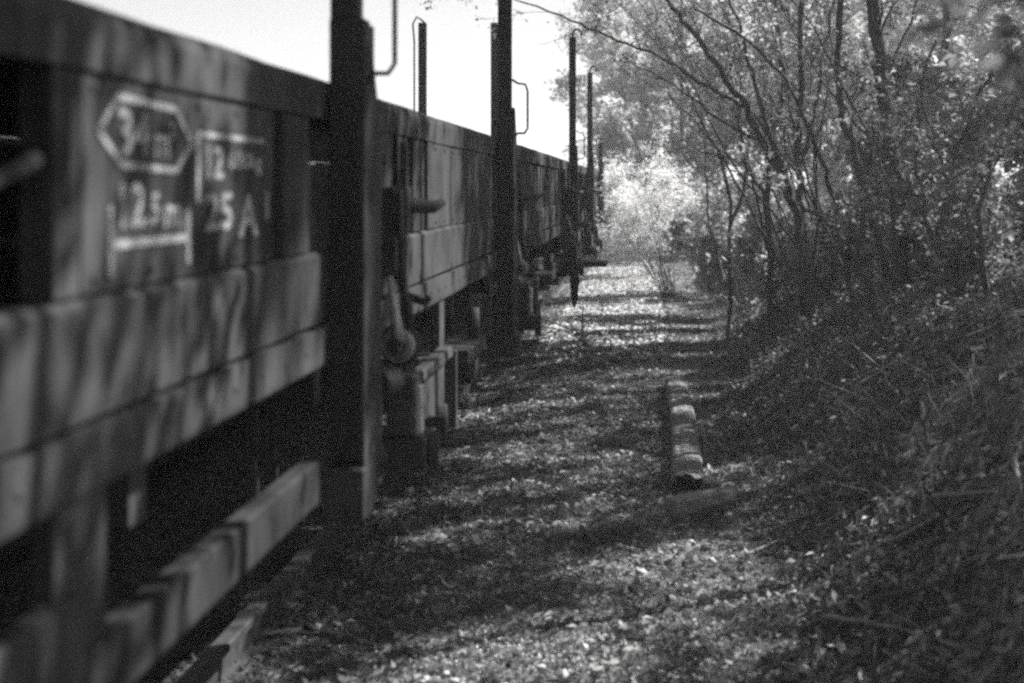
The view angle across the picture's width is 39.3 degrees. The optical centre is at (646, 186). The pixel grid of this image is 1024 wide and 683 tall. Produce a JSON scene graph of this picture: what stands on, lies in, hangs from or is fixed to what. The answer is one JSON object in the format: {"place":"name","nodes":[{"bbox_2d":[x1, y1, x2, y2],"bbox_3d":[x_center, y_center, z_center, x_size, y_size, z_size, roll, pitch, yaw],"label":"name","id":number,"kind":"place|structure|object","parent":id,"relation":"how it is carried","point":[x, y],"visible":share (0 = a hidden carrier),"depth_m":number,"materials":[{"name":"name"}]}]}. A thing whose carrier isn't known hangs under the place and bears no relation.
{"place":"outdoors","nodes":[
{"label":"outdoors","id":0,"kind":"place"},
{"bbox_2d":[0,185,1023,682],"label":"ground","id":1,"kind":"structure","parent":0,"point":[126,571],"depth_m":6.61,"materials":[{"name":"grey plant"}]},
{"bbox_2d":[0,298,558,682],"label":"ballast chips","id":2,"kind":"object","parent":1,"relation":"on","point":[221,627],"visible":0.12,"depth_m":7.21,"materials":[{"name":"black gravel"}]},
{"bbox_2d":[0,224,611,682],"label":"railway track","id":3,"kind":"structure","parent":1,"relation":"on","point":[216,660],"depth_m":6.16,"materials":[{"name":"grey metal"}]},
{"bbox_2d":[0,0,584,682],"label":"goods wagon","id":4,"kind":"object","parent":3,"relation":"on","point":[192,240],"visible":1,"depth_m":2.65,"materials":[{"name":"paint"}]},
{"bbox_2d":[318,66,614,292],"bbox_3d":[-2.076,-0.003,22.062,3.252,3.215,13.215,0,0,0],"label":"goods wagon","id":5,"kind":"object","parent":3,"relation":"on","point":[589,201],"visible":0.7,"depth_m":18.86,"materials":[{"name":"paint"}]},
{"bbox_2d":[348,624,365,632],"bbox_3d":[-1.118,1.710,5.494,0.070,0.040,0.056,2,2,-13],"label":"stone","id":6,"kind":"object","parent":1,"relation":"on","point":[351,628],"visible":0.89,"depth_m":5.48,"materials":[{"name":"grey stone"}]},
{"bbox_2d":[302,622,457,655],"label":"dead branch","id":7,"kind":"object","parent":1,"relation":"on","point":[308,627],"visible":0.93,"depth_m":5.25,"materials":[{"name":"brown wood"}]},
{"bbox_2d":[401,486,413,494],"bbox_3d":[-1.344,1.719,8.028,0.076,0.047,0.089,-22,15,17],"label":"stone","id":8,"kind":"object","parent":1,"relation":"on","point":[408,490],"visible":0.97,"depth_m":8.01,"materials":[{"name":"grey stone"}]},
{"bbox_2d":[425,533,447,544],"bbox_3d":[-1.016,1.702,6.846,0.096,0.071,0.112,0,0,39],"label":"stone","id":9,"kind":"object","parent":1,"relation":"on","point":[432,538],"visible":0.67,"depth_m":6.82,"materials":[{"name":"grey stone"}]},
{"bbox_2d":[531,338,629,355],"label":"dead branch","id":10,"kind":"object","parent":1,"relation":"on","point":[545,345],"visible":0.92,"depth_m":14.30,"materials":[{"name":"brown wood"}]},
{"bbox_2d":[579,525,608,560],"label":"dead branch","id":11,"kind":"object","parent":1,"relation":"on","point":[587,534],"visible":0.98,"depth_m":6.75,"materials":[{"name":"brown wood"}]},
{"bbox_2d":[405,0,878,327],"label":"slender tree","id":12,"kind":"object","parent":1,"relation":"on","point":[797,233],"visible":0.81,"depth_m":12.46,"materials":[{"name":"grey plant"}]},
{"bbox_2d":[604,157,681,275],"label":"pale bush","id":13,"kind":"object","parent":1,"relation":"on","point":[643,217],"visible":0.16,"depth_m":26.86,"materials":[{"name":"grey plant"}]},
{"bbox_2d":[546,0,744,240],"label":"slender tree","id":14,"kind":"object","parent":1,"relation":"on","point":[602,121],"visible":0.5,"depth_m":41.88,"materials":[{"name":"grey plant"}]},
{"bbox_2d":[272,223,1023,682],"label":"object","id":15,"kind":"object","parent":1,"relation":"on","point":[628,637],"visible":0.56,"depth_m":6.55,"materials":[{"name":"grey plant"}]},
{"bbox_2d":[580,122,715,297],"bbox_3d":[-0.082,0.340,22.120,2.087,2.842,2.336,0,0,-11],"label":"pale bush","id":16,"kind":"object","parent":1,"relation":"on","point":[638,248],"visible":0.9,"depth_m":21.80,"materials":[{"name":"grey plant"}]},
{"bbox_2d":[558,0,744,231],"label":"slender tree","id":17,"kind":"object","parent":1,"relation":"on","point":[580,150],"visible":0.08,"depth_m":50.48,"materials":[{"name":"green plant"}]},
{"bbox_2d":[544,0,793,235],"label":"slender tree","id":18,"kind":"object","parent":1,"relation":"on","point":[582,8],"visible":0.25,"depth_m":44.15,"materials":[{"name":"grey plant"}]},
{"bbox_2d":[665,376,703,494],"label":"timber beam","id":19,"kind":"structure","parent":1,"relation":"on","point":[686,469],"depth_m":8.93,"materials":[{"name":"grey wood"}]},
{"bbox_2d":[646,144,730,257],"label":"bush","id":20,"kind":"object","parent":1,"relation":"on","point":[678,164],"visible":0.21,"depth_m":32.82,"materials":[{"name":"grey plant"}]},
{"bbox_2d":[611,0,767,242],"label":"slender tree","id":21,"kind":"object","parent":1,"relation":"on","point":[641,135],"visible":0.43,"depth_m":38.08,"materials":[{"name":"grey plant"}]},
{"bbox_2d":[643,1,748,212],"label":"slender tree","id":22,"kind":"object","parent":1,"relation":"on","point":[685,40],"visible":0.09,"depth_m":49.36,"materials":[{"name":"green plant"}]},
{"bbox_2d":[663,485,736,521],"bbox_3d":[0.286,1.611,7.296,0.402,0.135,0.176,-12,5,-25],"label":"wood slab","id":23,"kind":"object","parent":1,"relation":"on","point":[680,507],"depth_m":7.23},
{"bbox_2d":[659,204,766,324],"bbox_3d":[0.932,1.094,17.067,1.805,1.773,0.998,0,0,-17],"label":"bush","id":24,"kind":"object","parent":1,"relation":"on","point":[715,284],"visible":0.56,"depth_m":16.89,"materials":[{"name":"grey plant"}]},
{"bbox_2d":[704,480,733,487],"bbox_3d":[0.392,1.662,7.949,0.206,0.042,0.108,0,0,10],"label":"wood chunk","id":25,"kind":"object","parent":1,"relation":"on","point":[713,484],"visible":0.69,"depth_m":7.92,"materials":[{"name":"grey wood"}]},
{"bbox_2d":[675,100,764,216],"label":"bush","id":26,"kind":"object","parent":1,"relation":"on","point":[724,129],"visible":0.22,"depth_m":40.19,"materials":[{"name":"grey plant"}]},
{"bbox_2d":[625,0,824,340],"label":"slender tree","id":27,"kind":"object","parent":1,"relation":"on","point":[731,216],"visible":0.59,"depth_m":15.50,"materials":[{"name":"grey plant"}]},
{"bbox_2d":[703,209,752,235],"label":"bush","id":28,"kind":"object","parent":1,"relation":"on","point":[727,216],"visible":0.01,"depth_m":21.72,"materials":[{"name":"grey plant"}]},
{"bbox_2d":[678,206,789,310],"bbox_3d":[0.915,0.943,18.357,1.543,1.389,1.345,0,0,35],"label":"bush","id":29,"kind":"object","parent":1,"relation":"on","point":[693,259],"visible":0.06,"depth_m":18.46,"materials":[{"name":"grey plant"}]},
{"bbox_2d":[680,148,790,229],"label":"bush","id":30,"kind":"object","parent":1,"relation":"on","point":[716,196],"visible":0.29,"depth_m":22.72,"materials":[{"name":"grey plant"}]},
{"bbox_2d":[689,0,804,178],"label":"slender tree","id":31,"kind":"object","parent":1,"relation":"on","point":[758,26],"depth_m":49.16,"materials":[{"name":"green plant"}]},
{"bbox_2d":[604,0,898,172],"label":"slender tree","id":32,"kind":"object","parent":1,"relation":"on","point":[700,18],"visible":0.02,"depth_m":46.44,"materials":[{"name":"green plant"}]},
{"bbox_2d":[672,0,833,339],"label":"slender tree","id":33,"kind":"object","parent":1,"relation":"on","point":[770,280],"visible":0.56,"depth_m":14.00,"materials":[{"name":"grey plant"}]},
{"bbox_2d":[638,0,891,319],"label":"slender tree","id":34,"kind":"object","parent":1,"relation":"on","point":[801,89],"visible":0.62,"depth_m":13.62,"materials":[{"name":"grey plant"}]},
{"bbox_2d":[610,0,924,203],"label":"slender tree","id":35,"kind":"object","parent":1,"relation":"on","point":[850,26],"visible":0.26,"depth_m":36.97,"materials":[{"name":"grey plant"}]},
{"bbox_2d":[724,206,813,309],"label":"bush","id":36,"kind":"object","parent":1,"relation":"on","point":[752,270],"visible":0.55,"depth_m":15.29,"materials":[{"name":"grey plant"}]},
{"bbox_2d":[691,0,851,193],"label":"slender tree","id":37,"kind":"object","parent":1,"relation":"on","point":[697,24],"visible":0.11,"depth_m":40.98,"materials":[{"name":"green plant"}]},
{"bbox_2d":[745,533,824,555],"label":"dead branch","id":38,"kind":"object","parent":1,"relation":"on","point":[763,547],"visible":0.83,"depth_m":6.59,"materials":[{"name":"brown wood"}]},
{"bbox_2d":[732,52,841,188],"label":"bush","id":39,"kind":"object","parent":1,"relation":"on","point":[792,171],"visible":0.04,"depth_m":42.99,"materials":[{"name":"grey plant"}]},
{"bbox_2d":[729,396,853,433],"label":"dead branch","id":40,"kind":"object","parent":1,"relation":"on","point":[748,403],"visible":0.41,"depth_m":10.48,"materials":[{"name":"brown wood"}]},
{"bbox_2d":[740,209,845,310],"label":"bush","id":41,"kind":"object","parent":1,"relation":"on","point":[822,267],"visible":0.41,"depth_m":14.04,"materials":[{"name":"grey plant"}]},
{"bbox_2d":[729,139,886,328],"bbox_3d":[1.147,0.374,10.131,1.133,1.426,0.542,0,0,0],"label":"slender tree","id":42,"kind":"object","parent":1,"relation":"on","point":[862,273],"visible":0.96,"depth_m":9.99,"materials":[{"name":"grey plant"}]},
{"bbox_2d":[685,0,931,146],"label":"slender tree","id":43,"kind":"object","parent":1,"relation":"on","point":[895,42],"visible":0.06,"depth_m":45.75,"materials":[{"name":"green plant"}]},
{"bbox_2d":[659,0,958,301],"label":"slender tree","id":44,"kind":"object","parent":1,"relation":"on","point":[834,255],"visible":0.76,"depth_m":12.10,"materials":[{"name":"grey plant"}]},
{"bbox_2d":[780,447,879,472],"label":"dead branch","id":45,"kind":"object","parent":1,"relation":"on","point":[796,463],"visible":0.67,"depth_m":7.93,"materials":[{"name":"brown wood"}]},
{"bbox_2d":[772,41,905,191],"bbox_3d":[5.707,-2.060,40.351,4.192,4.957,3.788,0,0,-23],"label":"bush","id":46,"kind":"object","parent":1,"relation":"on","point":[821,178],"visible":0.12,"depth_m":39.26,"materials":[{"name":"grey plant"}]},
{"bbox_2d":[801,0,894,282],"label":"slender tree","id":47,"kind":"object","parent":1,"relation":"on","point":[873,225],"visible":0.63,"depth_m":11.79,"materials":[{"name":"grey plant"}]},
{"bbox_2d":[808,173,890,275],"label":"bush","id":48,"kind":"object","parent":1,"relation":"on","point":[867,232],"visible":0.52,"depth_m":13.39,"materials":[{"name":"grey plant"}]},
{"bbox_2d":[686,179,1023,682],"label":"bank grass","id":49,"kind":"structure","parent":1,"relation":"on","point":[1021,565],"depth_m":6.96,"materials":[{"name":"grey plant"}]},
{"bbox_2d":[1013,435,1023,486],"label":"dead branch","id":50,"kind":"object","parent":49,"relation":"on","point":[1016,466],"visible":0.69,"depth_m":5.10,"materials":[{"name":"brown wood"}]},
{"bbox_2d":[791,0,929,48],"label":"slender tree","id":51,"kind":"object","parent":1,"relation":"on","point":[806,8],"visible":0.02,"depth_m":47.65,"materials":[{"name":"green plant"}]},
{"bbox_2d":[805,0,919,294],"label":"slender tree","id":52,"kind":"object","parent":1,"relation":"on","point":[899,269],"visible":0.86,"depth_m":11.25,"materials":[{"name":"grey plant"}]},
{"bbox_2d":[827,326,907,398],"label":"dead branch","id":53,"kind":"object","parent":1,"relation":"on","point":[899,396],"visible":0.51,"depth_m":8.48,"materials":[{"name":"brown wood"}]},
{"bbox_2d":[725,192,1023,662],"bbox_3d":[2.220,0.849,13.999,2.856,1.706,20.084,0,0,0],"label":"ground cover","id":54,"kind":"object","parent":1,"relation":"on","point":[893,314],"visible":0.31,"depth_m":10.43,"materials":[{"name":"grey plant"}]},
{"bbox_2d":[736,294,775,326],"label":"dead branch","id":55,"kind":"object","parent":54,"relation":"on","point":[754,315],"visible":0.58,"depth_m":16.02,"materials":[{"name":"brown wood"}]},
{"bbox_2d":[823,98,934,244],"bbox_3d":[2.690,-0.135,16.045,1.497,1.770,1.353,0,0,0],"label":"bush","id":56,"kind":"object","parent":1,"relation":"on","point":[875,172],"visible":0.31,"depth_m":15.79,"materials":[{"name":"grey plant"}]},
{"bbox_2d":[760,0,1016,285],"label":"slender tree","id":57,"kind":"object","parent":1,"relation":"on","point":[922,210],"visible":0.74,"depth_m":10.70,"materials":[{"name":"grey plant"}]},
{"bbox_2d":[841,26,937,185],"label":"bush","id":58,"kind":"object","parent":1,"relation":"on","point":[893,102],"visible":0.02,"depth_m":41.72,"materials":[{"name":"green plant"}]},
{"bbox_2d":[810,612,969,650],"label":"dead branch","id":59,"kind":"object","parent":1,"relation":"on","point":[849,620],"visible":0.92,"depth_m":5.02,"materials":[{"name":"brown wood"}]},
{"bbox_2d":[853,334,957,388],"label":"dead branch","id":60,"kind":"object","parent":1,"relation":"on","point":[861,382],"visible":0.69,"depth_m":8.47,"materials":[{"name":"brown wood"}]},
{"bbox_2d":[864,177,965,281],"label":"bush","id":61,"kind":"object","parent":1,"relation":"on","point":[911,232],"visible":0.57,"depth_m":11.09,"materials":[{"name":"grey plant"}]},
{"bbox_2d":[851,473,990,559],"bbox_3d":[1.113,1.294,5.582,0.159,0.495,0.790,0,0,-32],"label":"dead branch","id":62,"kind":"object","parent":1,"relation":"on","point":[857,555],"visible":0.89,"depth_m":5.75,"materials":[{"name":"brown wood"}]},
{"bbox_2d":[847,40,1023,295],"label":"slender tree","id":63,"kind":"object","parent":1,"relation":"on","point":[941,168],"visible":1,"depth_m":8.92,"materials":[{"name":"grey plant"}]},
{"bbox_2d":[860,0,1020,70],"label":"slender tree","id":64,"kind":"object","parent":1,"relation":"on","point":[925,14],"visible":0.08,"depth_m":39.44,"materials":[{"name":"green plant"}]},
{"bbox_2d":[871,525,1013,603],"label":"dead branch","id":65,"kind":"object","parent":1,"relation":"on","point":[878,599],"visible":0.88,"depth_m":4.96,"materials":[{"name":"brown wood"}]},
{"bbox_2d":[938,1,951,155],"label":"slender tree","id":66,"kind":"object","parent":1,"relation":"on","point":[946,19],"visible":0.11,"depth_m":17.15,"materials":[{"name":"grey plant"}]},
{"bbox_2d":[871,376,1023,593],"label":"arching grass","id":67,"kind":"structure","parent":1,"relation":"on","point":[996,496],"depth_m":3.98,"materials":[{"name":"grey plant"}]},
{"bbox_2d":[884,28,1011,191],"bbox_3d":[4.767,-1.069,21.690,2.164,2.833,2.396,0,0,-16],"label":"bush","id":68,"kind":"object","parent":1,"relation":"on","point":[958,51],"visible":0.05,"depth_m":21.93,"materials":[{"name":"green plant"}]},
{"bbox_2d":[891,44,1007,190],"bbox_3d":[6.873,-1.348,31.434,2.706,3.541,2.995,0,0,21],"label":"bush","id":69,"kind":"object","parent":1,"relation":"on","point":[972,66],"visible":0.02,"depth_m":30.97,"materials":[{"name":"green plant"}]},
{"bbox_2d":[918,348,982,424],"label":"dead branch","id":70,"kind":"object","parent":1,"relation":"on","point":[924,395],"visible":0.82,"depth_m":6.86,"materials":[{"name":"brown wood"}]},
{"bbox_2d":[892,307,1023,473],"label":"arching grass","id":71,"kind":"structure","parent":1,"relation":"on","point":[1002,362],"depth_m":5.33,"materials":[{"name":"grey plant"}]},
{"bbox_2d":[902,0,1015,59],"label":"slender tree","id":72,"kind":"object","parent":1,"relation":"on","point":[979,17],"visible":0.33,"depth_m":36.42,"materials":[{"name":"grey plant"}]},
{"bbox_2d":[898,62,1022,228],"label":"bush","id":73,"kind":"object","parent":1,"relation":"on","point":[969,82],"visible":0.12,"depth_m":12.06,"materials":[{"name":"grey plant"}]},
{"bbox_2d":[900,0,1023,95],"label":"leafy spray","id":74,"kind":"object","parent":1,"relation":"on","point":[938,24],"visible":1,"depth_m":1.88,"materials":[{"name":"grey plant"}]},
{"bbox_2d":[902,24,1023,271],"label":"bush","id":75,"kind":"object","parent":1,"relation":"on","point":[940,68],"visible":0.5,"depth_m":10.57,"materials":[{"name":"grey plant"}]},
{"bbox_2d":[908,173,1023,291],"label":"bush","id":76,"kind":"object","parent":1,"relation":"on","point":[991,230],"visible":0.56,"depth_m":9.55,"materials":[{"name":"grey plant"}]},
{"bbox_2d":[931,489,1010,498],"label":"dead branch","id":77,"kind":"object","parent":1,"relation":"on","point":[955,494],"visible":0.77,"depth_m":5.38,"materials":[{"name":"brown wood"}]},
{"bbox_2d":[945,548,1023,682],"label":"arching grass","id":78,"kind":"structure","parent":1,"relation":"on","point":[1017,623],"depth_m":3.56,"materials":[{"name":"plant"}]},
{"bbox_2d":[953,30,1023,68],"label":"slender tree","id":79,"kind":"object","parent":1,"relation":"on","point":[971,53],"visible":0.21,"depth_m":19.77,"materials":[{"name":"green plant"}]},
{"bbox_2d":[965,4,1023,69],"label":"slender tree","id":80,"kind":"object","parent":1,"relation":"on","point":[1019,19],"visible":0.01,"depth_m":43.41,"materials":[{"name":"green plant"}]},
{"bbox_2d":[975,37,1022,179],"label":"bush","id":81,"kind":"object","parent":1,"relation":"on","point":[982,77],"visible":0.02,"depth_m":17.20,"materials":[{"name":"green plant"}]},
{"bbox_2d":[981,57,1023,204],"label":"bush","id":82,"kind":"object","parent":1,"relation":"on","point":[999,65],"visible":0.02,"depth_m":14.99,"materials":[{"name":"grey plant"}]},
{"bbox_2d":[985,1,1023,30],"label":"slender tree","id":83,"kind":"object","parent":1,"relation":"on","point":[1012,7],"visible":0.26,"depth_m":17.15,"materials":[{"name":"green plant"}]},
{"bbox_2d":[79,0,1022,192],"label":"sky","id":84,"kind":"structure","parent":0,"point":[293,35],"materials":[{"name":"white"}]},
{"bbox_2d":[529,246,670,369],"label":"pale gravel","id":85,"kind":"structure","parent":0,"point":[613,282],"depth_m":19.33,"materials":[{"name":"grey gravel"}]},
{"bbox_2d":[541,303,587,344],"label":"dead branch","id":86,"kind":"object","parent":85,"relation":"on","point":[576,330],"visible":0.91,"depth_m":16.31,"materials":[{"name":"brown wood"}]},
{"bbox_2d":[625,316,684,331],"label":"dead branch","id":87,"kind":"object","parent":85,"relation":"on","point":[651,327],"visible":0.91,"depth_m":16.90,"materials":[{"name":"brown wood"}]}
]}

